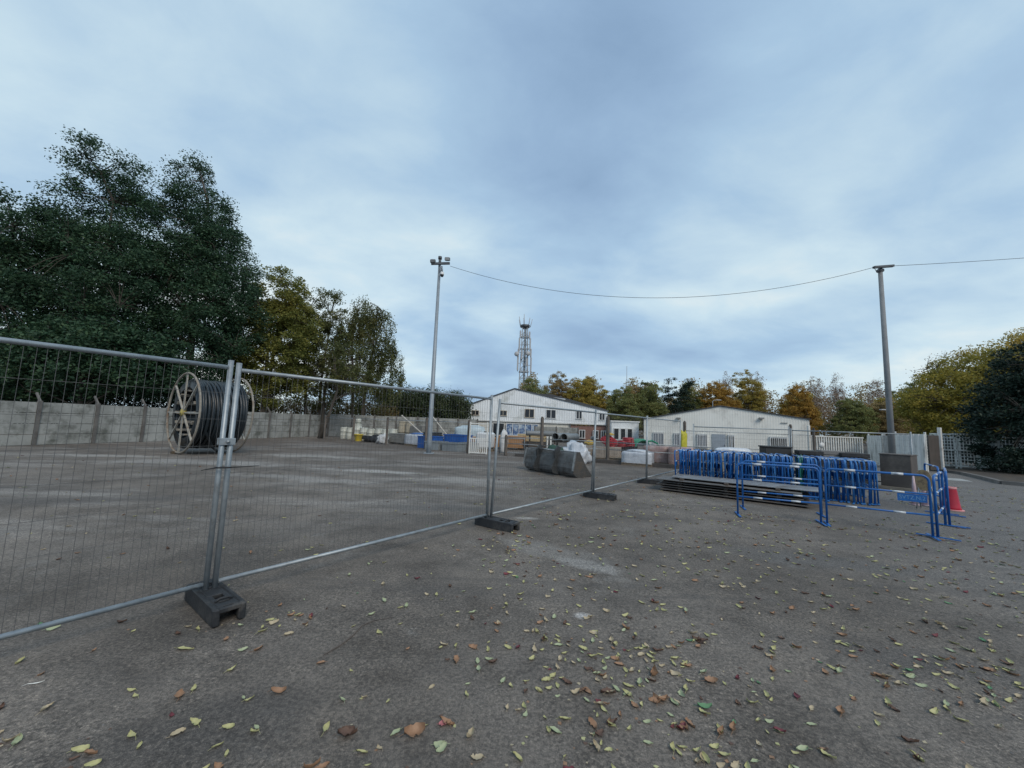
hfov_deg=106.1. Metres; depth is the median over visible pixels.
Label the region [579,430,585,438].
window
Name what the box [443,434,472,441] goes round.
open bin
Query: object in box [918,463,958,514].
crowd barrier
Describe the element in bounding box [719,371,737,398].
bare birch
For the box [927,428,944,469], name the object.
gate leaf
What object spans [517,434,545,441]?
timber stack
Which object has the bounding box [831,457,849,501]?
stored barrier
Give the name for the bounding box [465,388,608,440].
workshop building
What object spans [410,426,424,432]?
grey crate
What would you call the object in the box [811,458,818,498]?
stored barrier
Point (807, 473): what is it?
stored barrier
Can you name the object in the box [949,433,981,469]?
lattice fence
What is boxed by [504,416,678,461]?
post fence
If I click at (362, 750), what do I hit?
fallen leaf
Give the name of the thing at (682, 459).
stored barrier
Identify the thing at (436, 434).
dark stack
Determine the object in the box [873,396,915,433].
autumn tree
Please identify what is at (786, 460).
stored barrier
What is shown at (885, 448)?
sheet fence
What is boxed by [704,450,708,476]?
stored barrier
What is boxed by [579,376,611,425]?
autumn tree
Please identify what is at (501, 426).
window
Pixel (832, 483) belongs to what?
stored barrier
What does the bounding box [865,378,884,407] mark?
bare birch
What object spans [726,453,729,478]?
stored barrier
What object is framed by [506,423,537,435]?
window
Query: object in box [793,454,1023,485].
kerb
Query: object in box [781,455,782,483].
stored barrier
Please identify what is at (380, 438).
white sack
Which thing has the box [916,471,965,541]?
crowd barrier
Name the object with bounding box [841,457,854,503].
stored barrier
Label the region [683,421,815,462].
post fence
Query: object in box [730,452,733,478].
stored barrier
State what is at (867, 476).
stored barrier
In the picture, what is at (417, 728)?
fallen leaf
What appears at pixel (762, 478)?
stored barrier
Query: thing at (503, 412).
window
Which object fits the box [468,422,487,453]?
yard gate
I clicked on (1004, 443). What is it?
lattice fence
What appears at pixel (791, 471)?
stored barrier
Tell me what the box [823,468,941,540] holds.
crowd barrier
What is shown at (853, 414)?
autumn tree
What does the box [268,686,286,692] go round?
fallen leaf
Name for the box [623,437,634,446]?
conduit coil
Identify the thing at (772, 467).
stored barrier
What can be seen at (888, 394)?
utility pole
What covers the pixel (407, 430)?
beige drum
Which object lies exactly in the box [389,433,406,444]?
grey crate
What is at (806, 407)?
autumn tree
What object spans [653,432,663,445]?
window
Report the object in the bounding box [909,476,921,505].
cone
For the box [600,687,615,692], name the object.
fallen leaf
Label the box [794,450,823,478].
kerb stack
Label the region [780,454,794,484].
stored barrier
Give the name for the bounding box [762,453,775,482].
stored barrier
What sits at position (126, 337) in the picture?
hedge
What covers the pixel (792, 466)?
crowd barrier
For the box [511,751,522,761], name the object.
fallen leaf
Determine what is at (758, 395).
autumn tree
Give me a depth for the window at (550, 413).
47.84 m
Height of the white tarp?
1.438 m
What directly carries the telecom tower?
on the ground
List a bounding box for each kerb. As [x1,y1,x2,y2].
[515,453,706,470]
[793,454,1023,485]
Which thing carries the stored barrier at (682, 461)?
on the ground
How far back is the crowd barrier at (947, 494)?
7.27 m
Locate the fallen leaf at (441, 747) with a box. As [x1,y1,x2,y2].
[436,741,448,751]
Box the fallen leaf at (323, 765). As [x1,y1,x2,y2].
[315,761,329,767]
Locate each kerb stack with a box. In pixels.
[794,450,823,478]
[816,450,844,482]
[838,452,869,485]
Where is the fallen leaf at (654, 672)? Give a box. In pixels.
[650,664,657,678]
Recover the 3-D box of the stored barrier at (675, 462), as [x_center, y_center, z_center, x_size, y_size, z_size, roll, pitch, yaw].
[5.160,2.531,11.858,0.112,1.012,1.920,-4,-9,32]
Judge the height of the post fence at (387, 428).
1.810 m
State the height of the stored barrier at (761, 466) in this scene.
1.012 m
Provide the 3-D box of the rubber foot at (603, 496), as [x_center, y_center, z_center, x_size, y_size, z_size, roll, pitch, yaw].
[1.987,2.524,8.726,0.723,0.158,0.221,-1,-7,30]
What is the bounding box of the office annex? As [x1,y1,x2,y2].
[596,420,639,440]
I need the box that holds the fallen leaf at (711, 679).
[702,676,717,682]
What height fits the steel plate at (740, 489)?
0.020 m
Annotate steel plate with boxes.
[655,475,801,494]
[656,481,803,500]
[660,487,809,506]
[661,480,809,497]
[661,485,809,503]
[671,474,818,491]
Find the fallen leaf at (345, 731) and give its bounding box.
[332,726,357,736]
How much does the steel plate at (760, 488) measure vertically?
0.020 m
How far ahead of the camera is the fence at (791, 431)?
13.05 m
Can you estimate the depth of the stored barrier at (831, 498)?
9.73 m
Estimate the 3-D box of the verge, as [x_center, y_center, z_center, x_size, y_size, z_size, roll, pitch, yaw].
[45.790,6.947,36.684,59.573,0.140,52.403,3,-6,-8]
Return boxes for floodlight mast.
[423,256,449,453]
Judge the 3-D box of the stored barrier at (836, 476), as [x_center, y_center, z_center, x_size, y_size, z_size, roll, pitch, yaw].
[8.379,2.464,10.242,0.112,1.013,1.920,-4,-8,23]
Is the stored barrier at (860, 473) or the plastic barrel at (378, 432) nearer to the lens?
the stored barrier at (860, 473)
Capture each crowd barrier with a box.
[734,462,827,525]
[740,460,825,517]
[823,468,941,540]
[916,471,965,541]
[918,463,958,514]
[933,467,970,528]
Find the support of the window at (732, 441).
in the gabled shed
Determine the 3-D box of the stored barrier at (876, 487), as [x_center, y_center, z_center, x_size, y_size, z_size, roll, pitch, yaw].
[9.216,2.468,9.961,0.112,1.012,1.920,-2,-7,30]
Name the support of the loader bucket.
on the ground
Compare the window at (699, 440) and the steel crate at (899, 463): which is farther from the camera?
the window at (699, 440)
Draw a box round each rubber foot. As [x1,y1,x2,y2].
[184,579,246,627]
[475,515,519,532]
[583,491,616,500]
[637,478,662,484]
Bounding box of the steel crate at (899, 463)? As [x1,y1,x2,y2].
[878,453,917,490]
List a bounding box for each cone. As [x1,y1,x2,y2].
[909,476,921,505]
[921,490,928,505]
[939,486,964,511]
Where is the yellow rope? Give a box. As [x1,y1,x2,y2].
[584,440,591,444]
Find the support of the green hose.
on the ground
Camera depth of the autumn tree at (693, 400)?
79.14 m
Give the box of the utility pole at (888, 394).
[872,264,895,452]
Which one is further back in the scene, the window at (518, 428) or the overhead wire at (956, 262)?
the window at (518, 428)
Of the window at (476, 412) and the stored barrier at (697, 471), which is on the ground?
the stored barrier at (697, 471)
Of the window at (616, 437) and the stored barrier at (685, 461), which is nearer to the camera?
the stored barrier at (685, 461)
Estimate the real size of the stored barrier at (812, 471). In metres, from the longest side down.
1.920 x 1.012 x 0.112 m
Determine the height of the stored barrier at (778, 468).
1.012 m
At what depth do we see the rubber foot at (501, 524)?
5.89 m
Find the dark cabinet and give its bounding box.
[758,445,792,477]
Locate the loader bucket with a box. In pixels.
[523,444,590,477]
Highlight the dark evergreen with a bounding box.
[949,342,1023,473]
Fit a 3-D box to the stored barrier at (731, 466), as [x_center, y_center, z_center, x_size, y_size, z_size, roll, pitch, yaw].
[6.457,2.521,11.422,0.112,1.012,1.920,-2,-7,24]
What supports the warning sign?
on the ground
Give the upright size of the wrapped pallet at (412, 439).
0.848 m
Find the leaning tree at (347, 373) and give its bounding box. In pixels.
[311,339,376,438]
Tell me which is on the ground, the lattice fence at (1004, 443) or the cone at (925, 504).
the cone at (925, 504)
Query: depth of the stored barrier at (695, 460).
11.21 m
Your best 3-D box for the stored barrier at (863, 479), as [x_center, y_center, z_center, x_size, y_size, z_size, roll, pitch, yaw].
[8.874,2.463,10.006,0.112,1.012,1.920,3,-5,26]
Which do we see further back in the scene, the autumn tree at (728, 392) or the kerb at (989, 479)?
the autumn tree at (728, 392)
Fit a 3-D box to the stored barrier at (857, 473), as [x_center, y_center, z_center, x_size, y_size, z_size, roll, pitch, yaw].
[8.744,2.458,10.033,0.112,1.012,1.920,-4,-8,24]
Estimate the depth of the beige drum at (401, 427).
27.76 m
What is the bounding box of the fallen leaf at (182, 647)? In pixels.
[174,646,193,648]
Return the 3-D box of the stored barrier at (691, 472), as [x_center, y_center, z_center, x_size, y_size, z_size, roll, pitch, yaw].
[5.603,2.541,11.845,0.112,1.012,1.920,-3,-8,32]
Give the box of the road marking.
[935,477,971,481]
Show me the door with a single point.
(715, 443)
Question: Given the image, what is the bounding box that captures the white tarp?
[454,425,484,434]
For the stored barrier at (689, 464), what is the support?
on the ground
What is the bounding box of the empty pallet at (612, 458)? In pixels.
[605,456,619,460]
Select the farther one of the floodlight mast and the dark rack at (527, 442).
the dark rack at (527, 442)
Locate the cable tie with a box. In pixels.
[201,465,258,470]
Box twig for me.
[324,617,392,654]
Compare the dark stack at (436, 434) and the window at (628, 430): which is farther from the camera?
the window at (628, 430)
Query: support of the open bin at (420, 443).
on the ground
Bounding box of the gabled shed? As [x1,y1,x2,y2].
[643,405,810,452]
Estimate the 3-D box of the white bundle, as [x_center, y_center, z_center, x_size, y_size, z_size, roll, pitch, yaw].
[-0.463,3.263,22.182,0.458,1.316,0.452,2,-6,0]
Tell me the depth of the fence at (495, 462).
7.09 m
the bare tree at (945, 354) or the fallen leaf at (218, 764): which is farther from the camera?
the bare tree at (945, 354)
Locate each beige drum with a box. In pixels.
[398,421,405,432]
[406,421,413,433]
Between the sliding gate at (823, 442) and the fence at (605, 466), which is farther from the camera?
the sliding gate at (823, 442)
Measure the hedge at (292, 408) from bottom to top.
4.420 m
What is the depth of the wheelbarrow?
19.30 m
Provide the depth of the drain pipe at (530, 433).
24.32 m
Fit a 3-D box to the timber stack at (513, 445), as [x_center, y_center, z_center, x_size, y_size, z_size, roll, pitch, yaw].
[-0.053,3.841,25.302,1.891,0.846,1.230,0,-6,15]
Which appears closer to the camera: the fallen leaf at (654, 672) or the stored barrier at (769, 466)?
the fallen leaf at (654, 672)
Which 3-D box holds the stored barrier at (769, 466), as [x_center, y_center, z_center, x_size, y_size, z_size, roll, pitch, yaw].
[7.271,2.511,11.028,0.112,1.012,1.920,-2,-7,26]
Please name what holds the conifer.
on the ground
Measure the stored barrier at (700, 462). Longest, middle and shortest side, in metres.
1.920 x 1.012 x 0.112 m
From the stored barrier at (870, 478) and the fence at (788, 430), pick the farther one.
the fence at (788, 430)
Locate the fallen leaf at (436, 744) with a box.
[431,740,444,747]
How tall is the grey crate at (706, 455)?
0.832 m
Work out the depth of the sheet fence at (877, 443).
22.43 m
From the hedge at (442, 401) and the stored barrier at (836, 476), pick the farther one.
the hedge at (442, 401)
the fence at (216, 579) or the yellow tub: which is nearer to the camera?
the fence at (216, 579)
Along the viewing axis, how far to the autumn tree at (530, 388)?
73.39 m
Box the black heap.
[362,434,388,442]
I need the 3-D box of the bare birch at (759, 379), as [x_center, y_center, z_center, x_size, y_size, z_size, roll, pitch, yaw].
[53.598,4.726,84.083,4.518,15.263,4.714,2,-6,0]
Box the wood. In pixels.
[520,372,931,443]
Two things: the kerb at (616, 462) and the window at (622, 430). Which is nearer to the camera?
the kerb at (616, 462)
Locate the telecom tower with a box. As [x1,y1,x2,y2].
[514,314,532,388]
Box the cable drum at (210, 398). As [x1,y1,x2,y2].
[166,372,253,453]
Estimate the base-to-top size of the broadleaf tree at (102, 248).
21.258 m
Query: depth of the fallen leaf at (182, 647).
2.63 m
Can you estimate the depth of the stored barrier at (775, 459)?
10.32 m
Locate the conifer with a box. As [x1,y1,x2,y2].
[658,377,695,413]
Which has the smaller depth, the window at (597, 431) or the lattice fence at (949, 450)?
the lattice fence at (949, 450)
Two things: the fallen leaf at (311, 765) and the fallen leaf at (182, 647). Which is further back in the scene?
the fallen leaf at (182, 647)
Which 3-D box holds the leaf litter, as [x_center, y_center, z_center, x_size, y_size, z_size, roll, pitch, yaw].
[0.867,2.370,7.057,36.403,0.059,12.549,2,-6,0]
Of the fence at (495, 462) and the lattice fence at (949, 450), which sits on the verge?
the lattice fence at (949, 450)
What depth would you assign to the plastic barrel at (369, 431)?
28.75 m
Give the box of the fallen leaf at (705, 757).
[702,751,709,763]
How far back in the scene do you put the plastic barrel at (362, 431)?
29.00 m
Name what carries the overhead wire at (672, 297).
attached to the utility pole at (888, 394)
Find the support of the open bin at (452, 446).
on the ground
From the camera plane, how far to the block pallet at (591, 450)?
19.20 m
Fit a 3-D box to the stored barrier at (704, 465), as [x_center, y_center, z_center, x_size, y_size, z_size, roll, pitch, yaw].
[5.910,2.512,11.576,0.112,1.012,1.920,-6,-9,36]
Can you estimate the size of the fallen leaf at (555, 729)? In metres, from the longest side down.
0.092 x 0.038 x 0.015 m
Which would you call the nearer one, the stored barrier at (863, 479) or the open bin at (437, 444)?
the stored barrier at (863, 479)
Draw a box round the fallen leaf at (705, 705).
[693,702,711,707]
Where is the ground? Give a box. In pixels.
[0,412,1023,767]
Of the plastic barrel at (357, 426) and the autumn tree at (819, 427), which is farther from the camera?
the autumn tree at (819, 427)
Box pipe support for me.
[528,436,555,447]
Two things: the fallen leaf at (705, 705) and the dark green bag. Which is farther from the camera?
the dark green bag
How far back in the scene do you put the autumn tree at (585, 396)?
75.33 m
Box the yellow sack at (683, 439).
[681,430,686,446]
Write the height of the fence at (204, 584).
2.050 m
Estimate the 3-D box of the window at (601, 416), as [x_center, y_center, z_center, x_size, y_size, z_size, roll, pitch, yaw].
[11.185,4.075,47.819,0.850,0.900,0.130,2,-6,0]
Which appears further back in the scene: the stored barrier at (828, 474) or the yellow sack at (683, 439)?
the yellow sack at (683, 439)
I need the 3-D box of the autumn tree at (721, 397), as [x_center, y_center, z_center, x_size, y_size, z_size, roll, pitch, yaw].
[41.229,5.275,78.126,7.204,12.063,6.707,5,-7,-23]
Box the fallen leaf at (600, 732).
[595,729,605,735]
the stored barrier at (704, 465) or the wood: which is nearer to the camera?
the stored barrier at (704, 465)
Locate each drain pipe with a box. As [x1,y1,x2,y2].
[526,430,555,435]
[552,433,569,440]
[560,433,578,440]
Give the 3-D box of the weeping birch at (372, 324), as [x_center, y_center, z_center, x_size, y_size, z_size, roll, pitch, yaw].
[-13.179,-1.861,35.288,7.093,13.360,4.899,2,-6,0]
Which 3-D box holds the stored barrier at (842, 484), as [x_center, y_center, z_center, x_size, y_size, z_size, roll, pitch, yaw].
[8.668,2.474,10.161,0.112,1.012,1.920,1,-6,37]
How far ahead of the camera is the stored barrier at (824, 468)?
9.67 m
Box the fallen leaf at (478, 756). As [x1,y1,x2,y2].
[470,753,483,759]
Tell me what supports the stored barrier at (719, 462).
on the ground
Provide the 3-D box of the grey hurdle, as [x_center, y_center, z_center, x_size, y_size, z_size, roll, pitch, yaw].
[-0.005,3.317,20.549,1.400,0.861,0.050,1,-6,10]
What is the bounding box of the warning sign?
[915,470,939,510]
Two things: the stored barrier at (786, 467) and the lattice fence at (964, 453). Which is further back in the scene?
the lattice fence at (964, 453)
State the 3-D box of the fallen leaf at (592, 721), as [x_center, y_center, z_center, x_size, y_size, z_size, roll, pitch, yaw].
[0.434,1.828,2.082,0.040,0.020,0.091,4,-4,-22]
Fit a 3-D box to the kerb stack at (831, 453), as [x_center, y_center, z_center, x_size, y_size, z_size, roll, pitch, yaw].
[10.754,2.803,12.970,0.659,1.113,0.600,-1,-7,24]
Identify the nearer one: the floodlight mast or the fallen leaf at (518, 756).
the fallen leaf at (518, 756)
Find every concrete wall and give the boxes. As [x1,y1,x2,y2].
[0,392,326,445]
[326,414,477,438]
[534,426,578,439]
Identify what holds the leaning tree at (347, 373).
on the ground
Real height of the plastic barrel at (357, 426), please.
1.218 m
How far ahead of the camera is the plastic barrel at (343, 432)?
30.13 m
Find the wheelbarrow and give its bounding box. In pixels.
[621,446,637,452]
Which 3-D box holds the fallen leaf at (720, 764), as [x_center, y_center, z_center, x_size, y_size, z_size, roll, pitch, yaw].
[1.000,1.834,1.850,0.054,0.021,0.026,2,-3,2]
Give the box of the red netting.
[600,435,616,445]
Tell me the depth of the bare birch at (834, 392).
84.43 m
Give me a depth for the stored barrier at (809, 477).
9.80 m
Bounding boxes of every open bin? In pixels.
[417,436,443,447]
[424,441,448,449]
[442,442,466,451]
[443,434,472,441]
[459,442,481,450]
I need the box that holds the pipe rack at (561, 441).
[548,440,583,446]
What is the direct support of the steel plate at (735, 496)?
on the timber batten
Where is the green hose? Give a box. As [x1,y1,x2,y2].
[634,439,658,445]
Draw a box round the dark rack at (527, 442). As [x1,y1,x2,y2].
[522,441,545,448]
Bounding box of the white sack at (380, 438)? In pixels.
[375,433,388,443]
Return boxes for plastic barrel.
[340,427,346,438]
[346,427,352,438]
[354,424,361,433]
[360,427,366,439]
[367,429,374,435]
[375,429,381,434]
[389,429,397,434]
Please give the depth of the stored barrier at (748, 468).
10.52 m
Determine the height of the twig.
0.009 m
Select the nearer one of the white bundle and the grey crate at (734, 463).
the grey crate at (734, 463)
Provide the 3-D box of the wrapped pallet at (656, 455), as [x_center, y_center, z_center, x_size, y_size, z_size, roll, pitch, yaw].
[6.833,3.345,18.176,1.100,0.843,1.000,-1,-7,28]
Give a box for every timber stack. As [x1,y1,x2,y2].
[498,435,525,449]
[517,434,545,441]
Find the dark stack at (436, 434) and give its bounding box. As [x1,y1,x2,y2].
[422,432,443,439]
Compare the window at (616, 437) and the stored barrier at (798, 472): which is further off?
the window at (616, 437)
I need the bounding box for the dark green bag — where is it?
[547,444,562,449]
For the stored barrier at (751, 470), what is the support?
on the ground
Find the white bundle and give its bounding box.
[500,429,507,451]
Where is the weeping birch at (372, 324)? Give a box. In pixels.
[326,295,406,427]
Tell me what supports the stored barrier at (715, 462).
on the ground
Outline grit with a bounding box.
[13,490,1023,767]
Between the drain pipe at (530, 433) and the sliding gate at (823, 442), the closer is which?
the sliding gate at (823, 442)
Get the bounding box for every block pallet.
[586,445,592,457]
[596,446,620,458]
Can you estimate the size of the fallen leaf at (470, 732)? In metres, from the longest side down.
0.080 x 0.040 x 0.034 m
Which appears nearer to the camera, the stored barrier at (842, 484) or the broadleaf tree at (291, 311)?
the stored barrier at (842, 484)
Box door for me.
[712,434,725,449]
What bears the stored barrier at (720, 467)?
on the ground
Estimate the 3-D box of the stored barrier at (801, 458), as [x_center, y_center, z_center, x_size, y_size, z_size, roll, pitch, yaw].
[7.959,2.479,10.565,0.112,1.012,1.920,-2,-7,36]
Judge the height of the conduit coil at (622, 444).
0.536 m
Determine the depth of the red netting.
19.11 m
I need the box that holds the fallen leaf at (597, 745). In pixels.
[593,739,599,750]
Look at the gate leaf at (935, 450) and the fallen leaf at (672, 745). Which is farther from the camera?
the gate leaf at (935, 450)
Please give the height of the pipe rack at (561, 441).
0.770 m
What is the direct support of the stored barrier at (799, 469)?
on the ground
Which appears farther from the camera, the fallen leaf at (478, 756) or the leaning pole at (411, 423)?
the leaning pole at (411, 423)
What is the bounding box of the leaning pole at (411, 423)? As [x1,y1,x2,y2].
[401,415,421,432]
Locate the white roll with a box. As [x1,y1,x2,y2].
[714,447,751,452]
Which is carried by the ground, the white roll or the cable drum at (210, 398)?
the cable drum at (210, 398)
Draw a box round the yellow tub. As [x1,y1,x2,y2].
[354,434,363,440]
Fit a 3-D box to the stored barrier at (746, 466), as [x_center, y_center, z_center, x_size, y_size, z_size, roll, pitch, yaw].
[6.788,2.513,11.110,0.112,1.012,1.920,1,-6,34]
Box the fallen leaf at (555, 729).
[547,726,561,733]
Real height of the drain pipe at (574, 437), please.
0.445 m
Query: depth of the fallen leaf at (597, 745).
1.93 m
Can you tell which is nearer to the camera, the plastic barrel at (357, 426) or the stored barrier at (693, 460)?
the stored barrier at (693, 460)
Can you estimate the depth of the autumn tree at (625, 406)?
70.80 m
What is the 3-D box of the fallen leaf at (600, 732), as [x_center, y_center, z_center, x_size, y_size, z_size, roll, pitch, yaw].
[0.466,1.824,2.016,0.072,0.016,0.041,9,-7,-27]
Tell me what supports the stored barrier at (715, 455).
on the ground
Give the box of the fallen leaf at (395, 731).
[390,728,399,735]
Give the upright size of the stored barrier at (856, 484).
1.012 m
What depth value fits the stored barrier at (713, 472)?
10.86 m
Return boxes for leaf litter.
[0,455,1023,767]
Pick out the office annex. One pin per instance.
(620, 431)
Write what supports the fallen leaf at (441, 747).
on the ground
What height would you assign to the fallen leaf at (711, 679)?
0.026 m
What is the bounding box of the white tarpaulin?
[562,440,591,463]
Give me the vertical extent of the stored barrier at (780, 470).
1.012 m
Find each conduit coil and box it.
[616,441,625,446]
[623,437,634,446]
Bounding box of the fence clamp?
[217,438,235,444]
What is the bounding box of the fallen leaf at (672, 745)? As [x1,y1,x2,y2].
[670,741,674,753]
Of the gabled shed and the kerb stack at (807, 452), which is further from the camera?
the gabled shed
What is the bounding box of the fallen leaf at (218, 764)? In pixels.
[214,762,223,767]
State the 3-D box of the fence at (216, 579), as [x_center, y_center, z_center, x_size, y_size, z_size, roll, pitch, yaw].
[-1.437,1.006,4.776,0.045,2.035,3.570,-3,-8,38]
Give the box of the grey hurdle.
[499,437,524,453]
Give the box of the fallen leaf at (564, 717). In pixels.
[555,716,570,719]
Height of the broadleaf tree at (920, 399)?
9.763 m
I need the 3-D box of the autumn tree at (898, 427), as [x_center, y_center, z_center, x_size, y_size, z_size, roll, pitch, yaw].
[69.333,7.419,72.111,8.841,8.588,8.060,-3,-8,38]
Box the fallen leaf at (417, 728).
[400,722,424,736]
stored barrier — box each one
[674,449,682,474]
[679,449,684,473]
[681,448,692,474]
[683,450,688,473]
[685,450,686,473]
[688,450,698,475]
[690,450,697,474]
[692,449,696,474]
[694,449,698,474]
[696,449,699,475]
[699,451,709,475]
[702,450,711,475]
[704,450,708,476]
[709,451,711,476]
[712,450,722,476]
[712,452,715,476]
[714,451,717,477]
[716,450,721,477]
[716,451,725,476]
[724,451,727,477]
[724,451,731,477]
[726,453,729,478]
[727,451,732,478]
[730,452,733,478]
[731,451,738,478]
[734,451,741,478]
[736,452,740,477]
[741,452,752,480]
[745,454,746,477]
[746,452,749,480]
[747,453,756,478]
[749,452,759,481]
[753,452,764,481]
[759,453,763,481]
[761,453,770,482]
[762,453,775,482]
[762,455,766,481]
[767,454,771,482]
[771,453,773,482]
[773,454,779,483]
[774,453,778,482]
[776,453,790,484]
[778,455,784,483]
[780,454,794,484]
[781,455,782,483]
[783,456,786,483]
[785,454,789,484]
[787,455,793,484]
[791,455,805,491]
[795,456,817,499]
[796,455,801,491]
[796,456,799,484]
[800,455,803,491]
[803,455,817,491]
[803,456,809,498]
[808,458,811,499]
[810,455,827,497]
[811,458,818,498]
[815,456,829,501]
[815,456,841,502]
[817,457,823,499]
[817,458,827,500]
[821,456,832,499]
[825,456,837,500]
[827,457,845,501]
[829,456,849,502]
[830,457,835,500]
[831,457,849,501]
[836,457,863,504]
[837,460,843,501]
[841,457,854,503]
[841,457,865,504]
[844,458,855,501]
[846,457,858,503]
[847,459,865,503]
[849,458,872,504]
[854,458,870,504]
[858,458,879,504]
[862,460,875,504]
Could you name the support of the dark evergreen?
on the ground
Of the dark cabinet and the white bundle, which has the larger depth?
the white bundle
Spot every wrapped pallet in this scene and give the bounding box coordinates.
[404,433,422,445]
[621,449,653,466]
[643,445,667,463]
[668,446,694,464]
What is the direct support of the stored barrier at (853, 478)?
on the ground
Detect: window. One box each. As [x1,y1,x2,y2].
[471,410,478,415]
[492,423,504,434]
[500,410,506,415]
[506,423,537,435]
[524,409,534,417]
[546,409,555,418]
[576,412,581,418]
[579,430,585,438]
[593,430,598,438]
[599,414,605,420]
[613,428,619,439]
[620,428,625,439]
[627,428,632,437]
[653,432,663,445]
[674,432,679,446]
[697,433,707,446]
[728,434,734,447]
[769,436,787,445]
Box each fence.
[0,337,233,639]
[211,363,492,588]
[323,415,470,452]
[490,399,596,516]
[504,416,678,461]
[593,412,647,491]
[647,417,680,478]
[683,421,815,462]
[693,424,789,472]
[790,428,912,481]
[867,434,882,464]
[882,434,888,452]
[895,432,928,471]
[929,433,961,468]
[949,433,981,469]
[974,434,1001,470]
[994,436,1023,470]
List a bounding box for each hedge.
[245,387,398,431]
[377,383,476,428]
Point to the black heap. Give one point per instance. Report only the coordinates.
(372, 438)
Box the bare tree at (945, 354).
[901,350,974,416]
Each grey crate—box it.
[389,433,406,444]
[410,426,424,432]
[697,449,714,466]
[714,453,757,477]
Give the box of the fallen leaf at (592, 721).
[588,717,596,728]
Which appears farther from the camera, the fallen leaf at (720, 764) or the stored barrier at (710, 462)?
the stored barrier at (710, 462)
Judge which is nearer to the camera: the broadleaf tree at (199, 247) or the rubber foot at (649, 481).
the rubber foot at (649, 481)
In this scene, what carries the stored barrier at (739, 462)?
on the ground
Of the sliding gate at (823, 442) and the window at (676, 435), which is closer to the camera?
the sliding gate at (823, 442)
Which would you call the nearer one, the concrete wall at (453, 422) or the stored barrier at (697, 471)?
the stored barrier at (697, 471)
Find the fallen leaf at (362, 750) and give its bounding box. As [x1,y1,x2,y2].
[356,749,367,752]
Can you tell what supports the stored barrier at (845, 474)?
on the ground
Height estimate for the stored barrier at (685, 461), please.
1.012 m
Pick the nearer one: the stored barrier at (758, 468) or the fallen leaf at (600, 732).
the fallen leaf at (600, 732)
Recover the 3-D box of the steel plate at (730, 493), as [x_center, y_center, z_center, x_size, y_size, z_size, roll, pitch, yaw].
[5.519,2.722,9.720,3.160,0.020,0.900,-2,-7,35]
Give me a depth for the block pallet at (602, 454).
18.84 m
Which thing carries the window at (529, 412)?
in the workshop building
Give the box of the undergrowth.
[0,383,259,424]
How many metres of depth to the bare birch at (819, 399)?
81.61 m
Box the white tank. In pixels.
[476,431,494,451]
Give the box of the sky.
[0,0,1023,435]
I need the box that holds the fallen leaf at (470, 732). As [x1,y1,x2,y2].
[466,726,473,737]
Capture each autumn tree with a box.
[521,377,548,393]
[542,370,576,398]
[562,379,601,425]
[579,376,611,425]
[606,386,644,427]
[616,385,647,425]
[632,383,669,430]
[637,382,658,430]
[673,382,708,410]
[696,381,730,408]
[713,384,742,408]
[730,369,768,411]
[777,384,824,434]
[777,392,825,435]
[824,398,882,443]
[858,401,914,438]
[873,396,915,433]
[892,379,934,433]
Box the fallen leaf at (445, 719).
[440,716,451,728]
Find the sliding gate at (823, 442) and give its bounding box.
[807,425,863,452]
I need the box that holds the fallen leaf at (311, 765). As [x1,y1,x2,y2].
[302,757,320,767]
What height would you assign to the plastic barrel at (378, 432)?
0.947 m
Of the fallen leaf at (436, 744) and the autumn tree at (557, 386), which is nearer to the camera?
the fallen leaf at (436, 744)
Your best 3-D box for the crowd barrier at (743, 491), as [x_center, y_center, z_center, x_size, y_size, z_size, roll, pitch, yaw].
[5.586,2.135,8.012,1.415,1.008,0.500,0,-6,21]
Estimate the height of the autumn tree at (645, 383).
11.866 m
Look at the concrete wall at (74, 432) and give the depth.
18.39 m
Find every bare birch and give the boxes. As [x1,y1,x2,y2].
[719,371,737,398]
[747,371,770,411]
[807,376,829,442]
[823,372,846,443]
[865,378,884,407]
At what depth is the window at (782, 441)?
32.18 m
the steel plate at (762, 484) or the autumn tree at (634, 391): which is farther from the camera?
the autumn tree at (634, 391)
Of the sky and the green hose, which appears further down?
the green hose
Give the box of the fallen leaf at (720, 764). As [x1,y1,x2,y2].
[716,762,724,767]
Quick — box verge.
[793,444,1023,482]
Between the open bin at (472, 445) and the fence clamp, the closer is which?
the fence clamp
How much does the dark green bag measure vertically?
0.781 m
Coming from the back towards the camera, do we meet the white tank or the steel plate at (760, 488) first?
the white tank
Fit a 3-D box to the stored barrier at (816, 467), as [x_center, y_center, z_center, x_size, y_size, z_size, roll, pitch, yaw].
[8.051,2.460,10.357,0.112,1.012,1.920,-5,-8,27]
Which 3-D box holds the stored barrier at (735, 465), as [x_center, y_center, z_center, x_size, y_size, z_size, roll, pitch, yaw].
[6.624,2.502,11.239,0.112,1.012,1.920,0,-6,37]
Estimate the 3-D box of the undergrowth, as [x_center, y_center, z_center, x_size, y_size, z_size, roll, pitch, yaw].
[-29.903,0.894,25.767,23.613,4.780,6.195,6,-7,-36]
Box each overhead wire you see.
[451,266,873,297]
[896,258,1019,265]
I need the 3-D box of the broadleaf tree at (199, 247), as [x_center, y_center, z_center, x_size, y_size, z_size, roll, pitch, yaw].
[-23.064,-7.022,28.084,11.739,21.400,9.616,2,-6,0]
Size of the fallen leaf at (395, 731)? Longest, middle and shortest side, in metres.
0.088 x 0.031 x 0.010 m
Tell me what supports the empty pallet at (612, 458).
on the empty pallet
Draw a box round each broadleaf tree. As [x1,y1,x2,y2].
[0,124,200,414]
[0,182,97,400]
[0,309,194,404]
[92,149,278,403]
[213,264,324,412]
[282,287,355,434]
[892,343,1023,440]
[944,327,1023,378]

